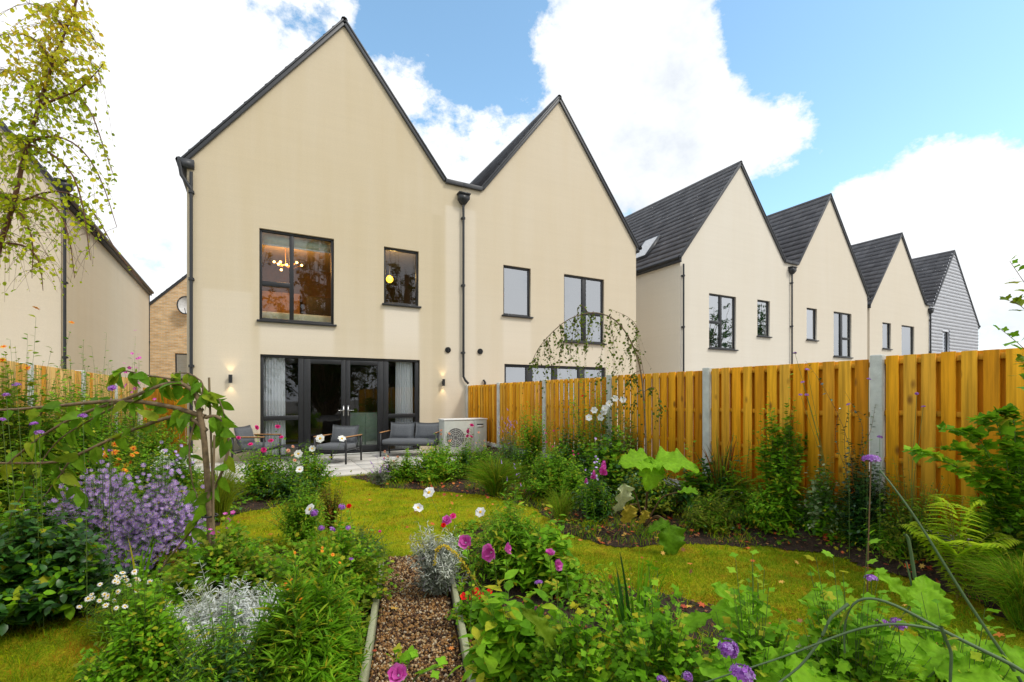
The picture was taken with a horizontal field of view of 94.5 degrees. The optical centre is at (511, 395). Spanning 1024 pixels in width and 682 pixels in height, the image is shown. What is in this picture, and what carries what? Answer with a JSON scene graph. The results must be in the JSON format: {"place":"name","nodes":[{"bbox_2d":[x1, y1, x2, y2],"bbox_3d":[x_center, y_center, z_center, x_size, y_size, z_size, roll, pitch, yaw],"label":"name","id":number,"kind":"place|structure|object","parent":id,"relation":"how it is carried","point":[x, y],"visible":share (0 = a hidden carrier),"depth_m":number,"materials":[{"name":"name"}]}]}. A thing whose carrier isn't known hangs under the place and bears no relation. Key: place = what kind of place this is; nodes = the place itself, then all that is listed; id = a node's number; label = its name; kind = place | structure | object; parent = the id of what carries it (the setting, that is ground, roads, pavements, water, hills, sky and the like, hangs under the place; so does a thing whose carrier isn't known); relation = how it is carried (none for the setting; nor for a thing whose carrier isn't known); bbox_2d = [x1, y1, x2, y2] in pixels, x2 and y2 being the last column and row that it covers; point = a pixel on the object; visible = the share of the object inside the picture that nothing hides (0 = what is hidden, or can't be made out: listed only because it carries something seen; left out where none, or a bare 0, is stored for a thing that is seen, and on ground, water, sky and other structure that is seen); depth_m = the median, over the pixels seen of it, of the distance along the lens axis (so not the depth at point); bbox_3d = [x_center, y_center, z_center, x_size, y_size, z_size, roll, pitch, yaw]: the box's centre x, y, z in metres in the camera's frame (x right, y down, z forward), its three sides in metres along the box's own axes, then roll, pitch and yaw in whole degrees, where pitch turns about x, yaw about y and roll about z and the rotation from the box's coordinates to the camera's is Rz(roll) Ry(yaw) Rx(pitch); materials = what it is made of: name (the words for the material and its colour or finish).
{"place":"outdoors","nodes":[
{"label":"outdoors","id":0,"kind":"place"},
{"bbox_2d":[150,274,186,407],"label":"brick house","id":1,"kind":"structure","parent":0,"point":[168,338],"depth_m":22.86,"materials":[{"name":"brick"}]},
{"bbox_2d":[194,451,479,481],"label":"patio","id":2,"kind":"structure","parent":0,"point":[355,464],"depth_m":9.70,"materials":[{"name":"stone"}]},
{"bbox_2d":[231,425,280,462],"bbox_3d":[-5.279,0.991,9.778,0.694,0.748,0.724,0,0,0],"label":"armchair","id":3,"kind":"object","parent":2,"relation":"on","point":[245,434],"visible":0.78,"depth_m":9.55,"materials":[{"name":"fabric"}]},
{"bbox_2d":[313,425,361,463],"bbox_3d":[-3.585,0.991,9.785,0.724,0.748,0.694,0,0,10],"label":"armchair","id":4,"kind":"object","parent":2,"relation":"on","point":[350,434],"visible":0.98,"depth_m":9.93,"materials":[{"name":"grey fabric"}]},
{"bbox_2d":[379,422,438,456],"bbox_3d":[-2.297,0.991,10.866,1.298,0.748,0.694,0,0,4],"label":"garden sofa","id":5,"kind":"object","parent":2,"relation":"on","point":[402,434],"visible":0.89,"depth_m":11.02,"materials":[{"name":"grey fabric"}]},
{"bbox_2d":[438,418,486,456],"bbox_3d":[-1.124,0.945,10.862,1.070,0.850,0.406,0,0,-28],"label":"heat pump","id":6,"kind":"object","parent":2,"relation":"on","point":[456,428],"visible":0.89,"depth_m":10.68,"materials":[{"name":"metal"}]},
{"bbox_2d":[369,555,464,681],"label":"gravel","id":7,"kind":"structure","parent":0,"point":[409,606],"depth_m":2.77,"materials":[{"name":"gravel"}]},
{"bbox_2d":[386,643,447,681],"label":"mallow shoot","id":8,"kind":"object","parent":7,"relation":"on","point":[409,654],"visible":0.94,"depth_m":1.61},
{"bbox_2d":[406,521,468,598],"bbox_3d":[-0.498,1.115,3.266,0.437,0.533,0.384,0,0,-4],"label":"artemisia","id":9,"kind":"object","parent":7,"relation":"on","point":[437,578],"visible":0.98,"depth_m":3.21,"materials":[{"name":"silver plant"}]},
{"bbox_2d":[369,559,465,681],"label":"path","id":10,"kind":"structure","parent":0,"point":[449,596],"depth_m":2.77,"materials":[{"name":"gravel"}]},
{"bbox_2d":[358,559,383,681],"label":"edging board","id":11,"kind":"object","parent":10,"relation":"on","point":[370,639],"visible":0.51,"depth_m":2.56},
{"bbox_2d":[0,474,1023,681],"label":"lawn","id":12,"kind":"structure","parent":0,"point":[586,546],"depth_m":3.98,"materials":[{"name":"plant"}]},
{"bbox_2d":[14,487,288,624],"bbox_3d":[-4.217,1.376,6.307,3.115,0.033,9.905,0,0,-28],"label":"planting bed","id":13,"kind":"object","parent":12,"relation":"on","point":[261,504],"visible":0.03,"depth_m":5.89,"materials":[{"name":"soil"}]},
{"bbox_2d":[0,441,75,539],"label":"shrub","id":14,"kind":"object","parent":13,"relation":"on","point":[5,502],"visible":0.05,"depth_m":3.65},
{"bbox_2d":[24,340,119,503],"bbox_3d":[-4.982,0.368,5.398,0.970,2.016,0.896,0,0,-28],"label":"shrub","id":15,"kind":"object","parent":13,"relation":"on","point":[88,442],"visible":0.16,"depth_m":5.34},
{"bbox_2d":[0,469,152,635],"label":"hydrangea","id":16,"kind":"object","parent":13,"relation":"on","point":[56,589],"visible":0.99,"depth_m":2.80,"materials":[{"name":"plant"}]},
{"bbox_2d":[59,334,142,483],"bbox_3d":[-5.185,0.277,5.999,0.824,2.199,0.863,0,0,-28],"label":"shrub","id":17,"kind":"object","parent":13,"relation":"on","point":[106,421],"visible":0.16,"depth_m":6.01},
{"bbox_2d":[64,442,153,501],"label":"coneflower","id":18,"kind":"object","parent":13,"relation":"on","point":[116,464],"visible":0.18,"depth_m":5.50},
{"bbox_2d":[25,434,206,583],"bbox_3d":[-3.069,0.802,3.667,1.159,1.173,0.848,0,0,12],"label":"aster","id":19,"kind":"object","parent":13,"relation":"on","point":[164,516],"visible":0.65,"depth_m":3.64,"materials":[{"name":"plant"}]},
{"bbox_2d":[108,330,161,470],"bbox_3d":[-5.870,0.167,7.263,0.742,2.419,0.732,0,0,-5],"label":"phlox","id":20,"kind":"object","parent":13,"relation":"on","point":[131,425],"visible":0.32,"depth_m":7.29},
{"bbox_2d":[110,397,197,468],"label":"shrub","id":21,"kind":"object","parent":13,"relation":"on","point":[160,446],"visible":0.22,"depth_m":8.20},
{"bbox_2d":[58,454,286,606],"bbox_3d":[-4.081,1.224,6.098,3.206,0.308,10.507,0,0,-28],"label":"ground cover","id":22,"kind":"object","parent":13,"relation":"on","point":[138,558],"visible":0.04,"depth_m":5.59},
{"bbox_2d":[0,0,141,296],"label":"birch tree","id":23,"kind":"object","parent":22,"relation":"on","point":[24,146],"visible":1,"depth_m":3.29,"materials":[{"name":"green plant"}]},
{"bbox_2d":[185,463,252,521],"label":"flowering plant","id":24,"kind":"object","parent":13,"relation":"on","point":[223,505],"depth_m":5.21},
{"bbox_2d":[225,425,294,495],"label":"rose bush","id":25,"kind":"object","parent":13,"relation":"on","point":[257,471],"visible":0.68,"depth_m":6.46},
{"bbox_2d":[79,547,372,681],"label":"planting bed","id":26,"kind":"object","parent":12,"relation":"on","point":[365,617],"visible":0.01,"depth_m":3.03,"materials":[{"name":"soil"}]},
{"bbox_2d":[70,569,165,643],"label":"daisy","id":27,"kind":"object","parent":26,"relation":"on","point":[124,603],"visible":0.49,"depth_m":2.66,"materials":[{"name":"plant"}]},
{"bbox_2d":[0,367,237,593],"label":"weeping cherry","id":28,"kind":"object","parent":26,"relation":"on","point":[179,420],"visible":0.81,"depth_m":3.12,"materials":[{"name":"green plant"}]},
{"bbox_2d":[74,551,197,681],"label":"shrub","id":29,"kind":"object","parent":26,"relation":"on","point":[141,646],"visible":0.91,"depth_m":1.95,"materials":[{"name":"plant"}]},
{"bbox_2d":[150,510,292,616],"bbox_3d":[-1.813,1.060,3.026,0.905,0.650,0.965,0,0,-43],"label":"geranium","id":30,"kind":"object","parent":26,"relation":"on","point":[230,555],"visible":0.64,"depth_m":2.90,"materials":[{"name":"plant"}]},
{"bbox_2d":[165,560,281,660],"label":"silver plant","id":31,"kind":"object","parent":26,"relation":"on","point":[248,604],"visible":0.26,"depth_m":2.43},
{"bbox_2d":[161,572,288,681],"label":"shrub","id":32,"kind":"object","parent":26,"relation":"on","point":[222,658],"visible":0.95,"depth_m":1.89,"materials":[{"name":"plant"}]},
{"bbox_2d":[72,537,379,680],"bbox_3d":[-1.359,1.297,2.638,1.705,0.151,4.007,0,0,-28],"label":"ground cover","id":33,"kind":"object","parent":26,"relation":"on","point":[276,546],"visible":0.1,"depth_m":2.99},
{"bbox_2d":[243,546,373,681],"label":"wallflower","id":34,"kind":"object","parent":26,"relation":"on","point":[311,633],"visible":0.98,"depth_m":2.01,"materials":[{"name":"plant"}]},
{"bbox_2d":[252,504,403,620],"bbox_3d":[-1.202,1.049,3.101,0.915,0.658,0.961,0,0,-28],"label":"geranium","id":35,"kind":"object","parent":26,"relation":"on","point":[365,573],"visible":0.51,"depth_m":3.01,"materials":[{"name":"plant"}]},
{"bbox_2d":[250,445,327,499],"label":"shrub","id":36,"kind":"object","parent":12,"relation":"on","point":[282,484],"visible":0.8,"depth_m":6.22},
{"bbox_2d":[265,466,332,547],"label":"shrub","id":37,"kind":"object","parent":12,"relation":"on","point":[300,520],"visible":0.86,"depth_m":4.27,"materials":[{"name":"plant"}]},
{"bbox_2d":[273,434,345,493],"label":"cosmos","id":38,"kind":"object","parent":12,"relation":"on","point":[313,464],"visible":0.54,"depth_m":6.65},
{"bbox_2d":[313,471,344,529],"bbox_3d":[-1.864,1.071,4.822,0.348,0.611,0.322,0,0,-28],"label":"spirea","id":39,"kind":"object","parent":12,"relation":"on","point":[331,507],"visible":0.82,"depth_m":4.80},
{"bbox_2d":[34,469,1023,681],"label":"grass tufts","id":40,"kind":"object","parent":12,"relation":"on","point":[585,525],"visible":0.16,"depth_m":4.60,"materials":[{"name":"plant"}]},
{"bbox_2d":[83,445,1008,680],"bbox_3d":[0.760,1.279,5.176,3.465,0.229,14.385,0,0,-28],"label":"planting bed","id":41,"kind":"object","parent":12,"relation":"on","point":[810,544],"visible":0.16,"depth_m":4.49,"materials":[{"name":"soil"}]},
{"bbox_2d":[396,438,471,481],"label":"shrub","id":42,"kind":"object","parent":41,"relation":"on","point":[433,465],"visible":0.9,"depth_m":7.53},
{"bbox_2d":[456,454,530,495],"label":"sedge","id":43,"kind":"object","parent":41,"relation":"on","point":[491,478],"visible":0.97,"depth_m":6.50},
{"bbox_2d":[512,401,554,478],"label":"tall shrub","id":44,"kind":"object","parent":41,"relation":"on","point":[538,444],"visible":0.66,"depth_m":7.72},
{"bbox_2d":[506,430,588,498],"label":"shrub","id":45,"kind":"object","parent":41,"relation":"on","point":[548,474],"visible":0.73,"depth_m":6.19,"materials":[{"name":"plant"}]},
{"bbox_2d":[547,395,597,477],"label":"shrub","id":46,"kind":"object","parent":41,"relation":"on","point":[577,449],"visible":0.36,"depth_m":7.14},
{"bbox_2d":[558,450,589,509],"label":"shrub","id":47,"kind":"object","parent":41,"relation":"on","point":[573,481],"visible":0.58,"depth_m":5.70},
{"bbox_2d":[568,437,619,521],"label":"snapdragon plant","id":48,"kind":"object","parent":41,"relation":"on","point":[599,496],"visible":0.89,"depth_m":5.15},
{"bbox_2d":[522,304,671,479],"bbox_3d":[1.078,0.263,6.013,1.906,2.846,0.538,0,0,3],"label":"weeping birch","id":49,"kind":"object","parent":41,"relation":"on","point":[585,346],"visible":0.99,"depth_m":6.00,"materials":[{"name":"green plant"}]},
{"bbox_2d":[577,395,638,498],"bbox_3d":[1.317,0.683,6.264,0.950,1.389,0.947,0,0,3],"label":"anemone","id":50,"kind":"object","parent":41,"relation":"on","point":[609,454],"visible":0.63,"depth_m":6.21},
{"bbox_2d":[614,441,684,515],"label":"shrub","id":51,"kind":"object","parent":41,"relation":"on","point":[657,493],"visible":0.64,"depth_m":5.37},
{"bbox_2d":[674,485,747,535],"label":"shrub","id":52,"kind":"object","parent":41,"relation":"on","point":[709,515],"visible":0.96,"depth_m":4.80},
{"bbox_2d":[714,455,770,527],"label":"lily plant","id":53,"kind":"object","parent":41,"relation":"on","point":[743,488],"visible":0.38,"depth_m":5.03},
{"bbox_2d":[757,463,810,536],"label":"daylily","id":54,"kind":"object","parent":41,"relation":"on","point":[786,521],"visible":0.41,"depth_m":4.55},
{"bbox_2d":[941,545,1023,629],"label":"fountain grass","id":55,"kind":"object","parent":41,"relation":"on","point":[1006,590],"depth_m":2.83,"materials":[{"name":"plant"}]},
{"bbox_2d":[993,256,1023,390],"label":"sapling","id":56,"kind":"object","parent":41,"relation":"on","point":[1019,301],"visible":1,"depth_m":2.60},
{"bbox_2d":[453,525,727,662],"bbox_3d":[0.525,1.373,2.117,2.380,0.038,6.020,0,0,-28],"label":"planting bed","id":57,"kind":"object","parent":12,"relation":"on","point":[515,591],"visible":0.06,"depth_m":3.16,"materials":[{"name":"soil"}]},
{"bbox_2d":[445,584,491,638],"bbox_3d":[-0.205,1.258,2.813,0.367,0.271,0.385,0,0,-28],"label":"nasturtium","id":58,"kind":"object","parent":57,"relation":"on","point":[464,608],"visible":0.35,"depth_m":2.77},
{"bbox_2d":[447,569,565,681],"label":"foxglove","id":59,"kind":"object","parent":57,"relation":"on","point":[501,650],"visible":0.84,"depth_m":2.00,"materials":[{"name":"plant"}]},
{"bbox_2d":[458,461,569,585],"bbox_3d":[-0.006,0.940,3.596,0.817,0.970,0.849,0,0,-28],"label":"shrub","id":60,"kind":"object","parent":57,"relation":"on","point":[500,530],"visible":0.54,"depth_m":3.46,"materials":[{"name":"plant"}]},
{"bbox_2d":[492,504,587,600],"bbox_3d":[0.230,1.121,3.349,0.664,0.616,0.709,0,0,-28],"label":"penstemon","id":61,"kind":"object","parent":57,"relation":"on","point":[528,574],"visible":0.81,"depth_m":3.26,"materials":[{"name":"plant"}]},
{"bbox_2d":[523,565,629,681],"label":"mallow plant","id":62,"kind":"object","parent":57,"relation":"on","point":[584,654],"visible":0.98,"depth_m":1.80,"materials":[{"name":"plant"}]},
{"bbox_2d":[450,513,788,665],"bbox_3d":[0.035,1.298,3.172,1.912,0.158,3.808,0,0,-28],"label":"ground cover","id":63,"kind":"object","parent":57,"relation":"on","point":[582,600],"visible":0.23,"depth_m":3.39,"materials":[{"name":"plant"}]},
{"bbox_2d":[589,548,668,651],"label":"iris","id":64,"kind":"object","parent":57,"relation":"on","point":[621,612],"visible":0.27,"depth_m":2.34,"materials":[{"name":"plant"}]},
{"bbox_2d":[609,560,708,681],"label":"mallow plant","id":65,"kind":"object","parent":57,"relation":"on","point":[652,648],"visible":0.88,"depth_m":1.76,"materials":[{"name":"plant"}]},
{"bbox_2d":[686,550,820,681],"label":"mallow plant","id":66,"kind":"object","parent":57,"relation":"on","point":[755,638],"visible":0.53,"depth_m":1.68,"materials":[{"name":"plant"}]},
{"bbox_2d":[520,570,1023,681],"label":"hollyhock","id":67,"kind":"object","parent":57,"relation":"on","point":[938,666],"visible":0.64,"depth_m":1.65,"materials":[{"name":"plant"}]},
{"bbox_2d":[790,538,936,681],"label":"mallow plant","id":68,"kind":"object","parent":57,"relation":"on","point":[849,665],"visible":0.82,"depth_m":1.59,"materials":[{"name":"plant"}]},
{"bbox_2d":[705,597,1023,681],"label":"bent stem","id":69,"kind":"object","parent":57,"relation":"on","point":[942,630],"visible":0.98,"depth_m":1.34,"materials":[{"name":"plant"}]},
{"bbox_2d":[904,589,1023,681],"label":"mallow plant","id":70,"kind":"object","parent":57,"relation":"on","point":[978,657],"visible":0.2,"depth_m":1.57,"materials":[{"name":"plant"}]},
{"bbox_2d":[238,481,1005,677],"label":"fallen leaves","id":71,"kind":"object","parent":12,"relation":"on","point":[998,634],"visible":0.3,"depth_m":4.21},
{"bbox_2d":[613,446,699,554],"bbox_3d":[1.350,0.962,4.458,0.804,0.954,0.717,0,0,-43],"label":"butterbur","id":72,"kind":"object","parent":12,"relation":"on","point":[651,473],"visible":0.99,"depth_m":4.41,"materials":[{"name":"plant"}]},
{"bbox_2d":[669,440,716,516],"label":"shrub","id":73,"kind":"object","parent":12,"relation":"on","point":[698,482],"visible":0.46,"depth_m":5.36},
{"bbox_2d":[695,431,738,502],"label":"flax lily","id":74,"kind":"object","parent":12,"relation":"on","point":[719,464],"visible":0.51,"depth_m":5.26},
{"bbox_2d":[729,482,803,535],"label":"shrub","id":75,"kind":"object","parent":12,"relation":"on","point":[761,516],"visible":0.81,"depth_m":4.61,"materials":[{"name":"plant"}]},
{"bbox_2d":[752,373,806,523],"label":"shrub","id":76,"kind":"object","parent":12,"relation":"on","point":[772,459],"visible":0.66,"depth_m":4.67,"materials":[{"name":"plant"}]},
{"bbox_2d":[791,445,848,545],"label":"variegated shrub","id":77,"kind":"object","parent":12,"relation":"on","point":[817,512],"visible":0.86,"depth_m":4.29,"materials":[{"name":"plant"}]},
{"bbox_2d":[826,437,896,548],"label":"shrub","id":78,"kind":"object","parent":12,"relation":"on","point":[858,504],"visible":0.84,"depth_m":4.03,"materials":[{"name":"plant"}]},
{"bbox_2d":[855,493,931,560],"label":"shrub","id":79,"kind":"object","parent":12,"relation":"on","point":[881,533],"visible":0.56,"depth_m":3.84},
{"bbox_2d":[863,458,964,568],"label":"fine shrub","id":80,"kind":"object","parent":12,"relation":"on","point":[919,514],"visible":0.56,"depth_m":3.73,"materials":[{"name":"plant"}]},
{"bbox_2d":[879,470,1022,681],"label":"slanting stem","id":81,"kind":"object","parent":12,"relation":"on","point":[1000,650],"visible":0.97,"depth_m":1.55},
{"bbox_2d":[900,494,1021,599],"bbox_3d":[3.001,1.034,3.204,0.609,0.693,0.593,0,0,-28],"label":"fern","id":82,"kind":"object","parent":12,"relation":"on","point":[992,545],"visible":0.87,"depth_m":3.16,"materials":[{"name":"plant"}]},
{"bbox_2d":[948,450,1023,585],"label":"shrub","id":83,"kind":"object","parent":12,"relation":"on","point":[993,525],"visible":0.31,"depth_m":3.22,"materials":[{"name":"plant"}]},
{"bbox_2d":[0,0,1023,350],"label":"sky","id":84,"kind":"structure","parent":0,"point":[910,113],"materials":[{"name":"blue"}]},
{"bbox_2d":[462,94,641,443],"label":"gabled house","id":85,"kind":"structure","parent":0,"point":[551,244],"depth_m":13.69,"materials":[{"name":"paint"}]},
{"bbox_2d":[504,364,604,441],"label":"glazed doors","id":86,"kind":"structure","parent":85,"relation":"in","point":[529,374],"depth_m":13.79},
{"bbox_2d":[563,274,606,344],"bbox_3d":[2.174,-2.573,14.257,1.592,2.020,0.185,0,0,-28],"label":"window","id":87,"kind":"structure","parent":85,"relation":"in","point":[583,280],"depth_m":14.32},
{"bbox_2d":[542,486,579,520],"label":"wispy grass","id":88,"kind":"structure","parent":0,"point":[561,506],"depth_m":5.17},
{"bbox_2d":[554,425,869,492],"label":"ground","id":89,"kind":"structure","parent":0,"point":[741,492],"depth_m":13.06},
{"bbox_2d":[0,361,139,447],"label":"garden fence","id":90,"kind":"object","parent":89,"relation":"on","point":[51,373],"visible":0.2,"depth_m":6.06,"materials":[{"name":"wood"}]},
{"bbox_2d":[0,306,89,510],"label":"climbing rose","id":91,"kind":"object","parent":90,"relation":"attached to","point":[23,420],"visible":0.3,"depth_m":4.39,"materials":[{"name":"plant"}]},
{"bbox_2d":[0,119,153,423],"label":"gabled house","id":92,"kind":"structure","parent":89,"relation":"on","point":[110,294],"depth_m":11.76,"materials":[{"name":"paint"}]},
{"bbox_2d":[175,16,470,463],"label":"gabled house","id":93,"kind":"structure","parent":89,"relation":"on","point":[320,139],"depth_m":10.95,"materials":[{"name":"paint"}]},
{"bbox_2d":[264,357,285,454],"bbox_3d":[-5.247,0.220,10.452,0.443,2.200,0.091,0,0,-28],"label":"curtain","id":94,"kind":"object","parent":93,"relation":"hanging from","point":[274,386],"visible":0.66,"depth_m":10.46,"materials":[{"name":"white fabric"}]},
{"bbox_2d":[262,291,299,313],"bbox_3d":[-6.755,-2.095,13.811,1.000,1.750,0.575,0,0,-28],"label":"wardrobe","id":95,"kind":"object","parent":93,"relation":"in","point":[275,301],"visible":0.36,"depth_m":13.53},
{"bbox_2d":[262,232,330,253],"bbox_3d":[-4.848,-3.456,10.681,1.513,0.295,0.018,0,0,-28],"label":"roller blind","id":96,"kind":"object","parent":93,"relation":"attached to","point":[270,239],"visible":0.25,"depth_m":10.69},
{"bbox_2d":[257,229,336,326],"bbox_3d":[-4.762,-2.596,10.522,1.613,2.016,0.185,0,0,-28],"label":"window","id":97,"kind":"structure","parent":93,"relation":"in","point":[290,285],"depth_m":10.48,"materials":[{"name":"black glass"}]},
{"bbox_2d":[304,359,345,452],"bbox_3d":[-4.267,0.232,10.807,0.894,2.126,0.124,0,0,-28],"label":"french door","id":98,"kind":"structure","parent":93,"relation":"in","point":[307,362],"depth_m":10.66,"materials":[{"name":"black metal"}]},
{"bbox_2d":[350,412,376,444],"bbox_3d":[-3.839,0.890,12.232,0.840,0.920,0.520,0,0,-28],"label":"table","id":99,"kind":"object","parent":93,"relation":"in","point":[366,422],"visible":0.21,"depth_m":12.02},
{"bbox_2d":[346,360,382,449],"bbox_3d":[-3.490,0.232,11.225,0.854,2.126,0.124,0,0,-28],"label":"french door","id":100,"kind":"structure","parent":93,"relation":"in","point":[379,364],"depth_m":11.37,"materials":[{"name":"black metal"}]},
{"bbox_2d":[395,362,412,448],"bbox_3d":[-2.696,0.220,11.825,0.452,2.200,0.091,0,0,-28],"label":"curtain","id":101,"kind":"object","parent":93,"relation":"hanging from","point":[404,390],"visible":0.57,"depth_m":11.82,"materials":[{"name":"white fabric"}]},
{"bbox_2d":[625,160,796,436],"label":"gabled house","id":102,"kind":"structure","parent":89,"relation":"on","point":[714,269],"depth_m":17.55,"materials":[{"name":"paint"}]},
{"bbox_2d":[708,294,738,350],"bbox_3d":[7.651,-2.661,17.206,1.566,2.000,0.185,0,0,-28],"label":"window","id":103,"kind":"structure","parent":102,"relation":"in","point":[721,308],"depth_m":17.23,"materials":[{"name":"glass"}]},
{"bbox_2d":[466,347,1023,540],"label":"garden fence","id":104,"kind":"object","parent":89,"relation":"on","point":[954,388],"visible":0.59,"depth_m":4.65,"materials":[{"name":"wood"}]},
{"bbox_2d":[902,403,1023,550],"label":"vine","id":105,"kind":"object","parent":104,"relation":"attached to","point":[990,481],"visible":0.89,"depth_m":3.20,"materials":[{"name":"plant"}]},
{"bbox_2d":[767,193,870,363],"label":"gabled house","id":106,"kind":"structure","parent":0,"point":[831,295],"depth_m":20.49,"materials":[{"name":"paint"}]},
{"bbox_2d":[851,232,934,424],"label":"gabled house","id":107,"kind":"structure","parent":0,"point":[899,310],"depth_m":24.45,"materials":[{"name":"paint"}]},
{"bbox_2d":[912,250,980,352],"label":"gabled house","id":108,"kind":"structure","parent":0,"point":[955,325],"depth_m":27.38,"materials":[{"name":"wood"}]},
{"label":"side path","id":109,"kind":"structure","parent":0,"visible":0},
{"bbox_2d":[143,388,186,455],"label":"garden gate","id":110,"kind":"structure","parent":109,"relation":"on","point":[156,394],"depth_m":10.47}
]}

